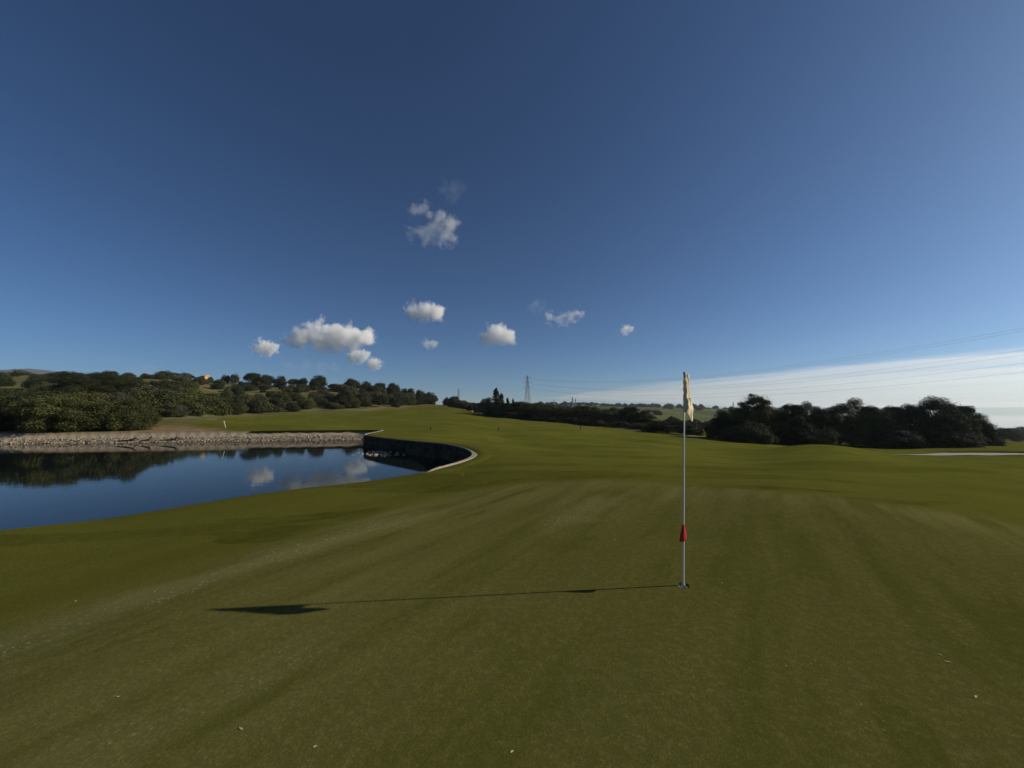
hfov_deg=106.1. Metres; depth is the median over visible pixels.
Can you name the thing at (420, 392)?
umbrella pine
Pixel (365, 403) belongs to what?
round tree
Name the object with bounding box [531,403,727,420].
distant land
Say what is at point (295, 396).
shrub
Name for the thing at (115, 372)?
shrub
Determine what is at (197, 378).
shrub
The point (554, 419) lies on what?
shrub
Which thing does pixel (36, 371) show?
mountain
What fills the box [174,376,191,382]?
shrub
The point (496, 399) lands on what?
conifer
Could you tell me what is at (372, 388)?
round tree
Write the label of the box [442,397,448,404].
broadleaf tree
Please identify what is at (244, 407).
shrub
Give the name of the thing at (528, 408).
broadleaf tree
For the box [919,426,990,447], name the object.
bush
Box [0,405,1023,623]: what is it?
fairway
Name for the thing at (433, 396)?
umbrella pine
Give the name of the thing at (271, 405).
shrub
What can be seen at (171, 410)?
bush
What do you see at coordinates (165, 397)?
shrub
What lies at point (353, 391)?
round tree
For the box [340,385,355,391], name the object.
round tree
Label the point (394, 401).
round tree
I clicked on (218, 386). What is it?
shrub
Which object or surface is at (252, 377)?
umbrella pine
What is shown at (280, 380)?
umbrella pine
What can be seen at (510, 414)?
shrub
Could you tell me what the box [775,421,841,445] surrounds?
bush
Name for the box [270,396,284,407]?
shrub
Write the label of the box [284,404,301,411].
shrub
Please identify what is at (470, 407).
broadleaf tree
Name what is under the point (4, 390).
bush
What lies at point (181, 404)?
bush
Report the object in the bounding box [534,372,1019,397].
power line
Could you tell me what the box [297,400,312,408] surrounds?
shrub
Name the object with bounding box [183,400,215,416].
shrub
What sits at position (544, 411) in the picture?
broadleaf tree
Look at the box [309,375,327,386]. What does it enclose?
umbrella pine
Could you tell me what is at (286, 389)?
shrub
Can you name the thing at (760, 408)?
broadleaf tree
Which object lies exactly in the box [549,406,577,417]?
broadleaf tree
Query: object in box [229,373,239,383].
umbrella pine
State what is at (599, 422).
shrub
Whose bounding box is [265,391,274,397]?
shrub
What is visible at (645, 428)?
shrub
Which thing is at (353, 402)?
round tree
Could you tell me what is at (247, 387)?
shrub
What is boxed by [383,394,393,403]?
round tree
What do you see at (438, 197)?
sky
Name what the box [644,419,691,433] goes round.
broadleaf tree
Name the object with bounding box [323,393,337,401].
shrub
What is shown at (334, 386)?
umbrella pine
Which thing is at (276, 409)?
shrub
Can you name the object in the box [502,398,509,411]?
conifer
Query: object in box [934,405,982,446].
broadleaf tree
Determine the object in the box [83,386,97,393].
shrub
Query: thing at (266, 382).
shrub
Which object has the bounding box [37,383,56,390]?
shrub
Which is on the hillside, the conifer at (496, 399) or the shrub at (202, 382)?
the shrub at (202, 382)
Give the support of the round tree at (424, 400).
on the hillside
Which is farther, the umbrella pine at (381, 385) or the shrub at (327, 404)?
the umbrella pine at (381, 385)
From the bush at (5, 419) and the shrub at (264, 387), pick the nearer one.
the bush at (5, 419)
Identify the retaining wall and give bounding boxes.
[363,430,476,474]
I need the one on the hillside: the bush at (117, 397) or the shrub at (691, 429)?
the bush at (117, 397)
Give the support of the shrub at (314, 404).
on the hillside
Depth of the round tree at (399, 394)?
194.03 m
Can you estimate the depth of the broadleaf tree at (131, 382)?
96.26 m
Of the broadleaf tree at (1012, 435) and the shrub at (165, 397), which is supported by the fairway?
the broadleaf tree at (1012, 435)
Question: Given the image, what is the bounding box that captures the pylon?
[524,376,531,402]
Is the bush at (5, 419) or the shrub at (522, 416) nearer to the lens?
the bush at (5, 419)
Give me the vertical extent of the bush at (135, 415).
4.352 m
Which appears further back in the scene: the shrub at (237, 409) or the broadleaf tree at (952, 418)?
the shrub at (237, 409)
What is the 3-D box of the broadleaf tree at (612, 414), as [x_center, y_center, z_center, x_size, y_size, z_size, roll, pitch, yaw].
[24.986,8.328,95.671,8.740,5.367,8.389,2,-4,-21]
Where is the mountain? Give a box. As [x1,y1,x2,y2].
[0,369,54,375]
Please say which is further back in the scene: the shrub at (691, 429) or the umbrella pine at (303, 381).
the umbrella pine at (303, 381)
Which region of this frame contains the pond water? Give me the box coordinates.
[0,440,453,529]
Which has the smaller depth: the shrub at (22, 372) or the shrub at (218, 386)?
the shrub at (218, 386)
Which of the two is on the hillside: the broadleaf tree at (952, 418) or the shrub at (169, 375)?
the shrub at (169, 375)
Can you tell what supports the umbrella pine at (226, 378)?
on the hillside
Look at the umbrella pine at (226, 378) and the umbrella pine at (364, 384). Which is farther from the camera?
the umbrella pine at (226, 378)
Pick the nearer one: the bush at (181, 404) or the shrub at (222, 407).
the bush at (181, 404)
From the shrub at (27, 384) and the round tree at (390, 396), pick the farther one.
the round tree at (390, 396)
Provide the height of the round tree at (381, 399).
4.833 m
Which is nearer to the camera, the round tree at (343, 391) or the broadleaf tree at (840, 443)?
the broadleaf tree at (840, 443)
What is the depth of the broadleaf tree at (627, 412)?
92.28 m
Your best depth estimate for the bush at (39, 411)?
37.05 m
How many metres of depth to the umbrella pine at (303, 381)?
221.19 m
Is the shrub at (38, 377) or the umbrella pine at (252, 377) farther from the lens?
the umbrella pine at (252, 377)
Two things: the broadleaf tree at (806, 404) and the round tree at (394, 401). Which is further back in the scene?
the round tree at (394, 401)
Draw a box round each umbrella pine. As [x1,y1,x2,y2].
[221,374,229,383]
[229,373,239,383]
[242,372,260,381]
[260,374,274,382]
[274,376,287,385]
[287,379,299,384]
[296,377,307,384]
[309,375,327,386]
[327,383,337,388]
[343,378,360,388]
[359,381,370,388]
[374,382,385,389]
[385,382,401,392]
[415,389,424,395]
[424,392,437,399]
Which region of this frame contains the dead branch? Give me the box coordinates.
[159,435,178,440]
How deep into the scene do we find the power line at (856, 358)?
183.31 m
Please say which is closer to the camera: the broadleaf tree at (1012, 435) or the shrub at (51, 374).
the broadleaf tree at (1012, 435)
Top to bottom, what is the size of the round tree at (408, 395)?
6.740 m
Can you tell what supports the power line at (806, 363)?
attached to the pylon
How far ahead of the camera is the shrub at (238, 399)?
101.38 m
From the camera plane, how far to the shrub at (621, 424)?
88.31 m
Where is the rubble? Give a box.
[360,450,404,455]
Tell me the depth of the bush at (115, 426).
38.80 m
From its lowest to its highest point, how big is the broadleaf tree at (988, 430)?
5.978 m
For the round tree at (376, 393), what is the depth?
167.02 m
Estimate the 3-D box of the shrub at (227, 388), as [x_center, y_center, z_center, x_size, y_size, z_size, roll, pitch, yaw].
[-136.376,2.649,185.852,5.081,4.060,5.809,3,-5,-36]
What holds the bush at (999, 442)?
on the fairway
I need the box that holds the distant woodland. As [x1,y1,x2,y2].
[447,399,797,428]
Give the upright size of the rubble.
0.482 m
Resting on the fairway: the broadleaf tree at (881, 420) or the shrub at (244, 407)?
the broadleaf tree at (881, 420)
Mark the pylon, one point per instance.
(528, 382)
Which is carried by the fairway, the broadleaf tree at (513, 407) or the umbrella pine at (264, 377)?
the broadleaf tree at (513, 407)
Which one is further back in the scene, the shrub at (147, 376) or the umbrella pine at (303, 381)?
the umbrella pine at (303, 381)
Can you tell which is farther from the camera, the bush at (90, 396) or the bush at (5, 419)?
the bush at (90, 396)
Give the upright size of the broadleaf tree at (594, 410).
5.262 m
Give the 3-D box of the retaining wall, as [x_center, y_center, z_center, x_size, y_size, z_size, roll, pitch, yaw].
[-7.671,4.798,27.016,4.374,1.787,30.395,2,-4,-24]
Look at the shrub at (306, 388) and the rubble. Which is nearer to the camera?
the rubble
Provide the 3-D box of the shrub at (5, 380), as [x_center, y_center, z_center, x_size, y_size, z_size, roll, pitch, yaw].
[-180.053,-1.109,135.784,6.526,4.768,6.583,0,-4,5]
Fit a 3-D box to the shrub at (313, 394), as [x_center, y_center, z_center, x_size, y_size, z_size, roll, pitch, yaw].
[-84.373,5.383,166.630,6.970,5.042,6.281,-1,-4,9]
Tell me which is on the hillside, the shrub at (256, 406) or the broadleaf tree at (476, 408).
the shrub at (256, 406)
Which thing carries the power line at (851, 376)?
attached to the pylon
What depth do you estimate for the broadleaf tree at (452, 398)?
210.89 m
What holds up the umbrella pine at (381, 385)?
on the hillside
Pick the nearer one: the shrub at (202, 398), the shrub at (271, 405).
the shrub at (202, 398)
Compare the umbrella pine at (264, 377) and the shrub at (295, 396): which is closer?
the shrub at (295, 396)
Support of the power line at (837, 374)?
attached to the pylon
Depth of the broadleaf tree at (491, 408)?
119.57 m
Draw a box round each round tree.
[337,384,346,390]
[339,390,354,397]
[339,393,361,407]
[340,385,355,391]
[344,389,359,396]
[355,392,372,402]
[358,397,371,407]
[366,385,379,392]
[370,391,385,404]
[372,394,388,405]
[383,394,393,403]
[388,396,404,407]
[392,391,404,398]
[401,397,412,404]
[404,393,414,396]
[407,397,416,404]
[415,395,426,404]
[423,394,434,403]
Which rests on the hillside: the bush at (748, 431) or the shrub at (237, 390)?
the shrub at (237, 390)
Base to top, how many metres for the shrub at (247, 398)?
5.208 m
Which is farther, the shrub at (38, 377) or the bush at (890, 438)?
the shrub at (38, 377)
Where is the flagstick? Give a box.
[679,372,692,587]
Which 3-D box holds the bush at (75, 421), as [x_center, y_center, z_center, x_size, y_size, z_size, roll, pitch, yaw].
[-43.057,3.417,39.887,6.602,3.926,6.651,-2,-5,29]
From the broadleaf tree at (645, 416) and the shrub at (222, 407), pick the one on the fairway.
the broadleaf tree at (645, 416)
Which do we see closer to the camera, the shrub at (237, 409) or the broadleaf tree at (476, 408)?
the shrub at (237, 409)
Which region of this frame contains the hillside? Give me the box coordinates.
[0,376,436,425]
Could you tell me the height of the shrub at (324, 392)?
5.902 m
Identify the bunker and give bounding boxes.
[896,453,1023,455]
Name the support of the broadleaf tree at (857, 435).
on the fairway
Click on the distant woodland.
(456, 403)
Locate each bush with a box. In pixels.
[0,386,38,398]
[0,390,23,429]
[0,393,49,431]
[0,393,92,432]
[9,387,61,398]
[48,398,123,432]
[56,388,108,401]
[95,397,162,430]
[96,391,148,407]
[104,409,126,431]
[155,403,188,416]
[177,401,203,415]
[704,421,718,438]
[715,419,778,444]
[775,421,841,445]
[864,424,929,448]
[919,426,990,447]
[984,435,1005,445]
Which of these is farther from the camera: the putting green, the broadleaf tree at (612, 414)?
the broadleaf tree at (612, 414)
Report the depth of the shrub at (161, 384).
104.77 m
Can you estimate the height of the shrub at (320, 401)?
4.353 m
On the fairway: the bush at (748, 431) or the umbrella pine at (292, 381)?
the bush at (748, 431)
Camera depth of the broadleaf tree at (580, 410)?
99.42 m
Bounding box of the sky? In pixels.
[0,0,1023,414]
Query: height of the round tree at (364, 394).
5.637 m
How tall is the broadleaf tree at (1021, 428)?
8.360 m
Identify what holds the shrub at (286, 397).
on the hillside
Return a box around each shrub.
[0,374,16,385]
[8,372,20,376]
[12,370,31,375]
[20,380,44,387]
[26,374,51,380]
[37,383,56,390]
[45,371,62,376]
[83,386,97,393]
[102,370,118,374]
[120,383,162,395]
[122,374,141,379]
[127,390,160,411]
[139,374,155,378]
[146,380,177,390]
[151,372,167,379]
[153,389,183,409]
[159,370,173,379]
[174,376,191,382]
[178,392,200,401]
[181,386,207,395]
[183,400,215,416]
[192,376,206,382]
[192,395,218,401]
[193,379,208,384]
[202,396,233,415]
[210,382,224,389]
[213,379,225,385]
[220,393,244,404]
[223,386,232,391]
[228,402,243,414]
[231,385,245,394]
[238,404,249,412]
[239,394,256,404]
[242,384,256,390]
[246,400,270,413]
[248,399,273,411]
[260,380,272,384]
[261,385,272,389]
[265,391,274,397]
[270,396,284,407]
[272,407,281,411]
[273,391,290,402]
[282,386,290,391]
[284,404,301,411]
[289,393,302,400]
[292,386,304,392]
[295,397,317,407]
[297,384,309,391]
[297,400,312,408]
[307,391,323,398]
[309,385,319,389]
[314,397,328,406]
[317,389,329,394]
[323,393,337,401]
[323,402,332,407]
[329,403,339,408]
[415,398,422,404]
[504,412,518,418]
[514,413,531,419]
[530,415,548,420]
[544,416,564,421]
[561,417,580,423]
[577,418,594,424]
[592,420,611,425]
[609,420,630,427]
[628,422,644,429]
[641,425,655,431]
[674,423,705,435]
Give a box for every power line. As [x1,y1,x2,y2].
[534,350,1020,388]
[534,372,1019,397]
[538,332,1015,381]
[543,363,1020,395]
[547,355,1020,389]
[548,329,1015,381]
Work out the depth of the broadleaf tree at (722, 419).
65.19 m
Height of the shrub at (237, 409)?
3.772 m
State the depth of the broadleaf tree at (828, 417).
59.32 m
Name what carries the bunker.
on the fairway
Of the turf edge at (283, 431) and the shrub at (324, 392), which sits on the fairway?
the turf edge at (283, 431)
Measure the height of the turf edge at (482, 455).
0.245 m
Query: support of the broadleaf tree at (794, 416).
on the fairway
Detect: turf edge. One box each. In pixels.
[251,430,380,432]
[367,430,490,470]
[902,450,1023,454]
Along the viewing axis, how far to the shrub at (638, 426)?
85.51 m
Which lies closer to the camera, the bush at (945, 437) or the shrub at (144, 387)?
the bush at (945, 437)
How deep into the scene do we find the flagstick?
3.94 m
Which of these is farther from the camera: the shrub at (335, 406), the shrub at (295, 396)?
the shrub at (295, 396)
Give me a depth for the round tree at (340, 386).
210.51 m
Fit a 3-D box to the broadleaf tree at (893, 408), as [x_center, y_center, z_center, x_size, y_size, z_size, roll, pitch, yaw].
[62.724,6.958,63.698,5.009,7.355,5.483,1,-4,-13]
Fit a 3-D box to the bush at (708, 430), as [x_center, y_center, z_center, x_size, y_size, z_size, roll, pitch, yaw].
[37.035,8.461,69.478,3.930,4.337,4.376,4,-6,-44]
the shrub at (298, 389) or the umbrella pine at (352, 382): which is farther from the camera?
the umbrella pine at (352, 382)
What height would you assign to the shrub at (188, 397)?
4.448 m
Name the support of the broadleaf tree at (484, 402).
on the fairway
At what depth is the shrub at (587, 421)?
93.42 m
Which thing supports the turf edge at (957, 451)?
on the fairway
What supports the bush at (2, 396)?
on the fairway
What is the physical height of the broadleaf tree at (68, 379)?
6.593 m
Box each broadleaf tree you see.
[44,371,132,393]
[97,377,148,392]
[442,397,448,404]
[447,396,458,401]
[464,403,473,410]
[473,403,485,412]
[478,397,493,413]
[485,402,510,415]
[504,401,527,417]
[517,402,545,419]
[530,404,560,421]
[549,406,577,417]
[567,405,592,419]
[583,406,605,424]
[596,407,626,425]
[616,406,639,422]
[628,410,656,424]
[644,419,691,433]
[710,408,750,437]
[729,393,789,434]
[772,403,813,434]
[801,401,822,427]
[807,406,853,442]
[831,397,877,445]
[833,416,860,444]
[857,405,898,441]
[878,405,904,420]
[889,403,937,435]
[900,396,976,437]
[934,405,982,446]
[972,412,1000,444]
[993,427,1023,442]
[1005,426,1023,440]
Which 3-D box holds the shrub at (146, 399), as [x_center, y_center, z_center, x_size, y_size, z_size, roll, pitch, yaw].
[-62.539,3.118,64.910,4.609,4.561,5.270,-3,-5,33]
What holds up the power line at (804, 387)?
attached to the pylon
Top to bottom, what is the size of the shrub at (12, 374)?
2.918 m
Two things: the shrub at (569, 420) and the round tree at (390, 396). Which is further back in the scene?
the round tree at (390, 396)
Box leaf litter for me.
[76,582,976,752]
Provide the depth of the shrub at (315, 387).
210.03 m
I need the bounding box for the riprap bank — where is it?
[0,434,363,443]
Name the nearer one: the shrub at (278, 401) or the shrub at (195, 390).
the shrub at (195, 390)
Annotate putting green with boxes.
[0,480,1023,767]
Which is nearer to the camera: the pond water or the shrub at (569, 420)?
the pond water
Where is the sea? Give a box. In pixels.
[840,414,1023,430]
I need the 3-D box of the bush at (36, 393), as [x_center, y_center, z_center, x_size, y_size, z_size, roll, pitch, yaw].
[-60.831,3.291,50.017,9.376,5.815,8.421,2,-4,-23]
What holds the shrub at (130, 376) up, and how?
on the hillside
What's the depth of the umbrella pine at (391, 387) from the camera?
220.80 m
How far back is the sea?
2427.93 m
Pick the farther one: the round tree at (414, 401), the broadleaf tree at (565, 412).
the round tree at (414, 401)
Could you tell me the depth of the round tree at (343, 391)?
164.41 m
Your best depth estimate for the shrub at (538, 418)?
101.50 m
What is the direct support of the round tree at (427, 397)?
on the hillside
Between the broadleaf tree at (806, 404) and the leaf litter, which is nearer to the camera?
the leaf litter
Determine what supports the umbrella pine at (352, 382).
on the hillside
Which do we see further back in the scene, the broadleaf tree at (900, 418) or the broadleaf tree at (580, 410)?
the broadleaf tree at (580, 410)
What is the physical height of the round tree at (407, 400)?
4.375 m
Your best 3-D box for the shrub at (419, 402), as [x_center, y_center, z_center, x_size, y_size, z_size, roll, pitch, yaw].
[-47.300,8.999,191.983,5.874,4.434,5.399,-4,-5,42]
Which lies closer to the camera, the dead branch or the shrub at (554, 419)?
the dead branch
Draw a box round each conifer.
[486,387,502,408]
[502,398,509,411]
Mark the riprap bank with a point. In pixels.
(356, 437)
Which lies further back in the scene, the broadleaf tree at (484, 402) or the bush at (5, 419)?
the broadleaf tree at (484, 402)
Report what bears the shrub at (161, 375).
on the hillside
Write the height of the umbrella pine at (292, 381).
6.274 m
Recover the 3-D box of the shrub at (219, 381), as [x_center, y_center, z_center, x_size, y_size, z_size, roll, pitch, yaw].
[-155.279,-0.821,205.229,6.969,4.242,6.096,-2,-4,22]

